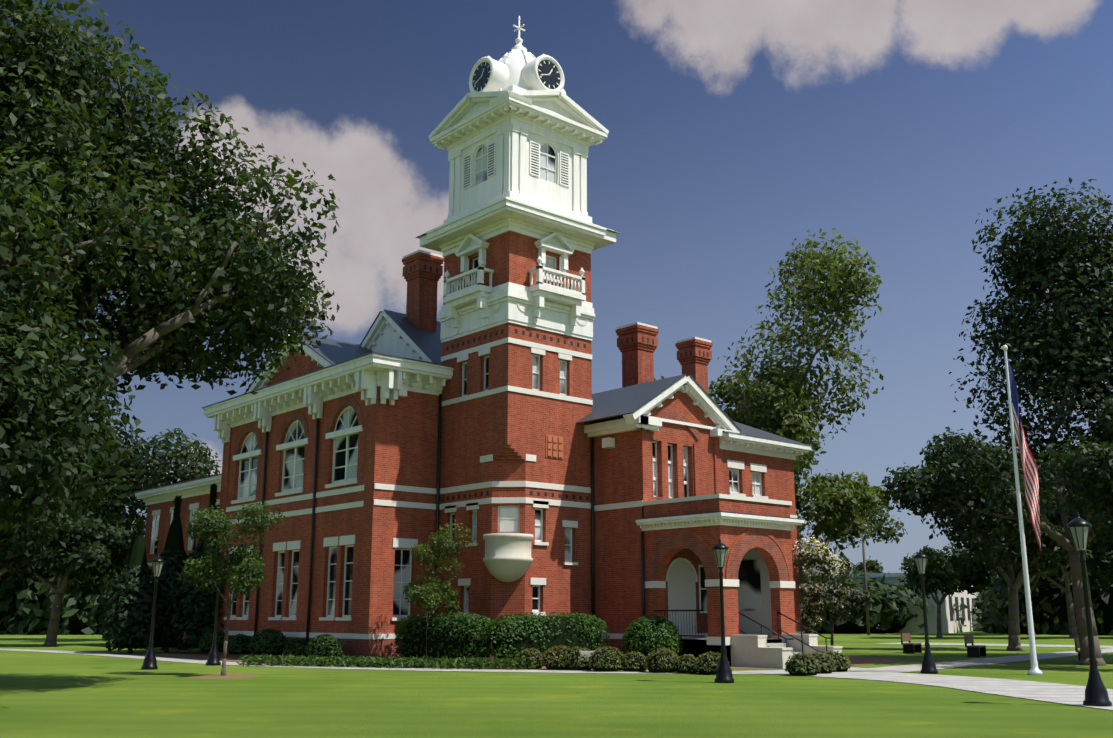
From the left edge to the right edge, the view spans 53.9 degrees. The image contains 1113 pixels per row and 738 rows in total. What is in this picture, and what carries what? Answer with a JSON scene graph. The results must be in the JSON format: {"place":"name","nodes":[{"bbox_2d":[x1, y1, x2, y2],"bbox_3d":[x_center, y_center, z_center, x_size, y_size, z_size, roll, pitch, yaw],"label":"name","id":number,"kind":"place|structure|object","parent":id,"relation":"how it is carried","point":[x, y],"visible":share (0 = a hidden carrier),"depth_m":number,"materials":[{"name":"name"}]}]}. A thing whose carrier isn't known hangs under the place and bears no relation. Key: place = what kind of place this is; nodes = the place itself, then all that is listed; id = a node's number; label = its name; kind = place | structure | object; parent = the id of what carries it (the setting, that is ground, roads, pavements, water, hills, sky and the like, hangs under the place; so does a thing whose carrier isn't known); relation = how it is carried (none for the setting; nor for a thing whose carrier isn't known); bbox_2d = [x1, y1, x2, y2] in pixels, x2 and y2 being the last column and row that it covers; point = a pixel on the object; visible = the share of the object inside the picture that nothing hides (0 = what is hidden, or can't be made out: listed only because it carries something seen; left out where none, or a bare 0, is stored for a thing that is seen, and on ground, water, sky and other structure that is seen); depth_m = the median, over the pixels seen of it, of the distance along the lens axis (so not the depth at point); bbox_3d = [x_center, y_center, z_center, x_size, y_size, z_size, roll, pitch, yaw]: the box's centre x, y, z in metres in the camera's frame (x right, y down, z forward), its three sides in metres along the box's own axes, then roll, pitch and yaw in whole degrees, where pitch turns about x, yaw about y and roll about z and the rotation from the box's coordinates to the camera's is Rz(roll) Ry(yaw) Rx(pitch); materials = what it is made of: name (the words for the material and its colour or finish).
{"place":"outdoors","nodes":[
{"label":"outdoors","id":0,"kind":"place"},
{"bbox_2d":[0,0,340,445],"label":"oak tree","id":1,"kind":"object","parent":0,"point":[58,131],"depth_m":25.16,"materials":[{"name":"green plant"}]},
{"bbox_2d":[0,631,1112,737],"bbox_3d":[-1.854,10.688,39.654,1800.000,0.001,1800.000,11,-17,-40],"label":"lawn","id":2,"kind":"structure","parent":0,"point":[53,695],"depth_m":22.54,"materials":[{"name":"green plant"}]},
{"bbox_2d":[0,353,79,576],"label":"tree","id":3,"kind":"object","parent":2,"relation":"on","point":[21,559],"depth_m":53.16,"materials":[{"name":"green plant"}]},
{"bbox_2d":[0,565,108,634],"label":"hedge","id":4,"kind":"object","parent":2,"relation":"on","point":[24,608],"depth_m":100.58,"materials":[{"name":"green plant"}]},
{"bbox_2d":[0,491,123,586],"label":"tree","id":5,"kind":"object","parent":2,"relation":"on","point":[71,516],"depth_m":104.95,"materials":[{"name":"green plant"}]},
{"bbox_2d":[0,436,136,646],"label":"tree","id":6,"kind":"object","parent":2,"relation":"on","point":[101,556],"depth_m":62.30,"materials":[{"name":"green plant"}]},
{"bbox_2d":[0,274,147,559],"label":"tree","id":7,"kind":"object","parent":2,"relation":"on","point":[42,392],"depth_m":19.58,"materials":[{"name":"green plant"}]},
{"bbox_2d":[99,517,167,653],"bbox_3d":[-19.799,10.129,51.514,3.057,6.293,3.016,11,-17,-40],"label":"conifer tree","id":8,"kind":"object","parent":2,"relation":"on","point":[114,592],"depth_m":50.70,"materials":[{"name":"green plant"}]},
{"bbox_2d":[49,421,220,640],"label":"tree","id":9,"kind":"object","parent":2,"relation":"on","point":[160,466],"depth_m":77.32,"materials":[{"name":"green plant"}]},
{"bbox_2d":[141,553,164,669],"bbox_3d":[-13.372,8.019,36.401,0.520,3.780,0.507,11,-17,-40],"label":"lamp post","id":10,"kind":"object","parent":2,"relation":"on","point":[150,662],"visible":1,"depth_m":36.27,"materials":[{"name":"black metal"}]},
{"bbox_2d":[145,495,189,652],"bbox_3d":[-18.605,9.870,53.112,3.096,7.500,2.985,11,-17,-40],"label":"conifer tree","id":11,"kind":"object","parent":2,"relation":"on","point":[177,510],"depth_m":52.28,"materials":[{"name":"green plant"}]},
{"bbox_2d":[206,562,223,665],"bbox_3d":[-12.187,8.675,39.319,0.520,3.780,0.507,11,-17,-40],"label":"lamp post","id":12,"kind":"object","parent":2,"relation":"on","point":[213,659],"visible":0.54,"depth_m":38.98,"materials":[{"name":"black metal"}]},
{"bbox_2d":[187,674,258,678],"bbox_3d":[-9.656,8.900,31.769,2.100,0.030,2.100,11,-17,-40],"label":"mulch ring","id":13,"kind":"object","parent":2,"relation":"on","point":[214,676],"depth_m":31.31,"materials":[{"name":"brown soil"}]},
{"bbox_2d":[177,497,285,675],"bbox_3d":[-9.887,6.483,32.574,2.126,5.299,3.496,24,-27,-61],"label":"young tree","id":14,"kind":"object","parent":2,"relation":"on","point":[248,575],"depth_m":32.67,"materials":[{"name":"green plant"}]},
{"bbox_2d":[402,520,474,656],"bbox_3d":[-4.546,8.162,39.970,2.845,5.266,2.942,11,-17,-40],"label":"young tree","id":15,"kind":"object","parent":2,"relation":"on","point":[435,583],"depth_m":40.02,"materials":[{"name":"green plant"}]},
{"bbox_2d":[135,16,842,668],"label":"courthouse","id":16,"kind":"structure","parent":2,"relation":"on","point":[515,446],"depth_m":43.76,"materials":[{"name":"brick"}]},
{"bbox_2d":[653,610,833,652],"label":"porch railings","id":17,"kind":"object","parent":16,"relation":"attached to","point":[778,634],"visible":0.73,"depth_m":38.90,"materials":[{"name":"black metal"}]},
{"bbox_2d":[136,652,910,669],"bbox_3d":[-3.541,11.395,42.838,34.198,0.001,15.716,-2,-13,7],"label":"mulch bed","id":18,"kind":"object","parent":2,"relation":"on","point":[855,660],"depth_m":43.78,"materials":[{"name":"brown soil"}]},
{"bbox_2d":[170,483,224,652],"bbox_3d":[-16.469,9.361,51.786,3.210,7.911,3.220,11,-17,-40],"label":"conifer tree","id":19,"kind":"object","parent":18,"relation":"on","point":[195,554],"depth_m":50.45,"materials":[{"name":"green plant"}]},
{"bbox_2d":[197,629,230,651],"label":"shrub","id":20,"kind":"object","parent":18,"relation":"on","point":[201,641],"depth_m":48.04,"materials":[{"name":"green plant"}]},
{"bbox_2d":[227,633,251,653],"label":"shrub","id":21,"kind":"object","parent":18,"relation":"on","point":[230,641],"depth_m":46.25,"materials":[{"name":"green plant"}]},
{"bbox_2d":[248,628,287,654],"bbox_3d":[-11.777,11.159,44.904,1.564,1.063,1.955,11,-17,-40],"label":"shrub","id":22,"kind":"object","parent":18,"relation":"on","point":[278,634],"depth_m":44.35,"materials":[{"name":"green plant"}]},
{"bbox_2d":[283,637,308,657],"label":"shrub","id":23,"kind":"object","parent":18,"relation":"on","point":[297,644],"depth_m":42.65,"materials":[{"name":"green plant"}]},
{"bbox_2d":[304,633,342,658],"bbox_3d":[-8.826,10.500,41.597,1.339,0.944,1.654,11,-17,-40],"label":"shrub","id":24,"kind":"object","parent":18,"relation":"on","point":[328,646],"depth_m":41.15,"materials":[{"name":"green plant"}]},
{"bbox_2d":[236,653,537,669],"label":"groundcover plants","id":25,"kind":"object","parent":18,"relation":"on","point":[424,661],"visible":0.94,"depth_m":36.90,"materials":[{"name":"green plant"}]},
{"bbox_2d":[394,612,494,660],"bbox_3d":[-4.063,9.697,39.934,1.870,1.675,5.296,11,-17,-40],"label":"hedge","id":26,"kind":"object","parent":18,"relation":"on","point":[455,643],"depth_m":38.90,"materials":[{"name":"green plant"}]},
{"bbox_2d":[515,648,543,667],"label":"shrub","id":27,"kind":"object","parent":18,"relation":"on","point":[526,655],"depth_m":36.16,"materials":[{"name":"green plant"}]},
{"bbox_2d":[482,612,610,658],"bbox_3d":[-0.279,9.496,39.024,5.490,1.670,1.876,11,-17,-40],"label":"hedge","id":28,"kind":"object","parent":18,"relation":"on","point":[558,639],"depth_m":38.04,"materials":[{"name":"green plant"}]},
{"bbox_2d":[542,645,568,668],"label":"shrub","id":29,"kind":"object","parent":18,"relation":"on","point":[553,651],"depth_m":35.31,"materials":[{"name":"green plant"}]},
{"bbox_2d":[588,646,624,670],"bbox_3d":[1.620,9.135,34.671,1.283,0.761,1.280,11,-17,-40],"label":"shrub","id":30,"kind":"object","parent":18,"relation":"on","point":[602,660],"depth_m":34.27,"materials":[{"name":"green plant"}]},
{"bbox_2d":[0,642,1112,709],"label":"paths","id":31,"kind":"structure","parent":2,"relation":"on","point":[1060,693],"depth_m":33.09,"materials":[{"name":"concrete"}]},
{"bbox_2d":[785,653,820,674],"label":"shrub","id":32,"kind":"object","parent":31,"relation":"on","point":[800,663],"depth_m":32.03,"materials":[{"name":"green plant"}]},
{"bbox_2d":[824,650,851,671],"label":"shrub","id":33,"kind":"object","parent":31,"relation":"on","point":[841,659],"depth_m":34.06,"materials":[{"name":"green plant"}]},
{"bbox_2d":[1066,511,1111,706],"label":"lamp post","id":34,"kind":"object","parent":31,"relation":"on","point":[1096,692],"visible":0.98,"depth_m":21.61,"materials":[{"name":"black metal"}]},
{"bbox_2d":[580,651,594,670],"bbox_3d":[1.044,9.334,35.041,0.600,0.618,0.108,0,-13,1],"label":"plaque sign","id":35,"kind":"object","parent":2,"relation":"on","point":[583,653],"visible":0.25,"depth_m":35.05,"materials":[{"name":"white metal"}]},
{"bbox_2d":[621,614,683,656],"bbox_3d":[3.412,9.533,39.070,2.262,1.537,2.230,11,-17,-40],"label":"round shrub","id":36,"kind":"object","parent":2,"relation":"on","point":[662,625],"depth_m":38.42,"materials":[{"name":"green plant"}]},
{"bbox_2d":[694,651,728,673],"bbox_3d":[4.657,8.825,32.997,1.112,0.643,1.074,11,-17,-40],"label":"shrub","id":37,"kind":"object","parent":2,"relation":"on","point":[696,667],"depth_m":32.68,"materials":[{"name":"green plant"}]},
{"bbox_2d":[712,539,734,682],"bbox_3d":[4.425,6.416,29.269,0.520,3.780,0.507,11,-17,-40],"label":"lamp post","id":38,"kind":"object","parent":2,"relation":"on","point":[724,670],"visible":1,"depth_m":29.14,"materials":[{"name":"black metal"}]},
{"bbox_2d":[708,228,883,487],"bbox_3d":[12.791,3.092,64.746,16.193,26.029,18.752,11,-17,-40],"label":"tree","id":39,"kind":"object","parent":2,"relation":"on","point":[780,394],"depth_m":61.33,"materials":[{"name":"green plant"}]},
{"bbox_2d":[744,424,907,633],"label":"tree","id":40,"kind":"object","parent":2,"relation":"on","point":[864,497],"depth_m":67.44,"materials":[{"name":"green plant"}]},
{"bbox_2d":[792,534,871,645],"bbox_3d":[11.634,9.824,47.309,4.279,5.244,3.874,11,-17,-40],"label":"crape myrtle tree","id":41,"kind":"object","parent":2,"relation":"on","point":[820,560],"depth_m":46.96,"materials":[{"name":"white plant"}]},
{"bbox_2d":[821,555,855,573],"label":"tree","id":42,"kind":"object","parent":2,"relation":"on","point":[849,569],"visible":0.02,"depth_m":141.47,"materials":[{"name":"green plant"}]},
{"bbox_2d":[860,534,869,634],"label":"tree trunk","id":43,"kind":"object","parent":2,"relation":"on","point":[865,587],"visible":0.65,"depth_m":99.03,"materials":[{"name":"brown plant"}]},
{"bbox_2d":[852,556,883,572],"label":"tree","id":44,"kind":"object","parent":2,"relation":"on","point":[874,566],"visible":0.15,"depth_m":159.21,"materials":[{"name":"green plant"}]},
{"bbox_2d":[809,568,967,633],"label":"hedge","id":45,"kind":"object","parent":2,"relation":"on","point":[887,610],"depth_m":106.38,"materials":[{"name":"green plant"}]},
{"bbox_2d":[828,573,978,632],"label":"building","id":46,"kind":"structure","parent":2,"relation":"on","point":[950,623],"depth_m":109.77,"materials":[{"name":"paint"}]},
{"bbox_2d":[900,633,921,653],"bbox_3d":[16.699,12.906,51.570,0.570,0.900,1.600,-8,-15,31],"label":"bench","id":47,"kind":"object","parent":2,"relation":"on","point":[911,648],"visible":1,"depth_m":51.16,"materials":[{"name":"brown wood"}]},
{"bbox_2d":[913,549,937,673],"bbox_3d":[11.380,7.448,33.862,0.520,3.780,0.507,11,-17,-40],"label":"lamp post","id":48,"kind":"object","parent":2,"relation":"on","point":[928,662],"visible":1,"depth_m":33.74,"materials":[{"name":"black metal"}]},
{"bbox_2d":[897,545,960,637],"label":"tree","id":49,"kind":"object","parent":2,"relation":"on","point":[939,575],"depth_m":87.31,"materials":[{"name":"green plant"}]},
{"bbox_2d":[940,542,999,579],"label":"tree","id":50,"kind":"object","parent":2,"relation":"on","point":[956,551],"depth_m":139.59,"materials":[{"name":"green plant"}]},
{"bbox_2d":[964,635,986,656],"bbox_3d":[17.968,11.877,46.992,0.570,0.900,1.600,-8,-15,31],"label":"bench","id":51,"kind":"object","parent":2,"relation":"on","point":[973,650],"visible":1,"depth_m":46.51,"materials":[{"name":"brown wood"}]},
{"bbox_2d":[968,605,991,631],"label":"hedge","id":52,"kind":"object","parent":2,"relation":"on","point":[977,623],"depth_m":120.59,"materials":[{"name":"green plant"}]},
{"bbox_2d":[881,177,1112,665],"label":"tree","id":53,"kind":"object","parent":2,"relation":"on","point":[1034,266],"depth_m":41.76,"materials":[{"name":"green plant"}]},
{"bbox_2d":[944,514,1055,634],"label":"tree","id":54,"kind":"object","parent":2,"relation":"on","point":[975,581],"depth_m":100.91,"materials":[{"name":"green plant"}]},
{"bbox_2d":[919,426,1093,650],"bbox_3d":[24.049,8.765,56.776,8.644,11.463,8.591,11,-17,-40],"label":"tree","id":55,"kind":"object","parent":2,"relation":"on","point":[939,454],"depth_m":55.84,"materials":[{"name":"green plant"}]},
{"bbox_2d":[1002,345,1042,674],"bbox_3d":[14.230,4.164,33.677,0.440,10.108,0.429,11,-17,-40],"label":"flagpole","id":56,"kind":"object","parent":2,"relation":"on","point":[1034,670],"visible":1,"depth_m":33.35,"materials":[{"name":"white painted metal"},{"name":"fabric"}]},
{"bbox_2d":[1008,361,1040,550],"bbox_3d":[14.564,2.663,33.923,0.571,6.071,0.240,-3,-13,15],"label":"flag","id":57,"kind":"object","parent":56,"relation":"attached to","point":[1030,471],"visible":1,"depth_m":33.85,"materials":[{"name":"multicoloured fabric"}]},
{"bbox_2d":[978,545,1112,634],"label":"hedge","id":58,"kind":"object","parent":2,"relation":"on","point":[997,592],"depth_m":102.74,"materials":[{"name":"green plant"}]},
{"bbox_2d":[979,443,1112,638],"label":"tree","id":59,"kind":"object","parent":2,"relation":"on","point":[1103,572],"depth_m":84.35,"materials":[{"name":"green plant"}]},
{"bbox_2d":[1074,638,1080,660],"bbox_3d":[19.846,10.505,40.890,0.570,0.900,1.600,-9,-16,36],"label":"bench","id":60,"kind":"object","parent":2,"relation":"on","point":[1077,644],"visible":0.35,"depth_m":40.48,"materials":[{"name":"brown wood"}]},
{"bbox_2d":[1045,369,1112,521],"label":"tree","id":61,"kind":"object","parent":2,"relation":"on","point":[1092,437],"visible":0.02,"depth_m":45.66,"materials":[{"name":"green plant"}]},
{"bbox_2d":[0,0,1112,575],"label":"sky","id":62,"kind":"structure","parent":0,"point":[738,129],"materials":[{"name":"blue"}]},
{"bbox_2d":[562,646,591,669],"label":"shrub","id":63,"kind":"object","parent":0,"point":[573,667],"depth_m":35.01,"materials":[{"name":"green plant"}]},
{"bbox_2d":[621,651,646,670],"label":"shrub","id":64,"kind":"object","parent":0,"point":[638,660],"depth_m":34.26,"materials":[{"name":"green plant"}]},
{"bbox_2d":[644,648,679,671],"bbox_3d":[3.299,8.992,33.928,1.226,0.717,1.224,11,-17,-40],"label":"shrub","id":65,"kind":"object","parent":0,"point":[651,669],"depth_m":33.53,"materials":[{"name":"green plant"}]},
{"bbox_2d":[674,654,697,672],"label":"shrub","id":66,"kind":"object","parent":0,"point":[685,660],"depth_m":33.25,"materials":[{"name":"green plant"}]},
{"bbox_2d":[654,376,809,517],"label":"tree","id":67,"kind":"object","parent":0,"point":[801,500],"visible":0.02,"depth_m":69.61,"materials":[{"name":"green plant"}]},
{"bbox_2d":[809,651,836,673],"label":"shrub","id":68,"kind":"object","parent":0,"point":[826,655],"depth_m":33.05,"materials":[{"name":"green plant"}]},
{"bbox_2d":[973,579,1007,617],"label":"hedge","id":69,"kind":"object","parent":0,"point":[978,601],"depth_m":123.46,"materials":[{"name":"green plant"}]}
]}

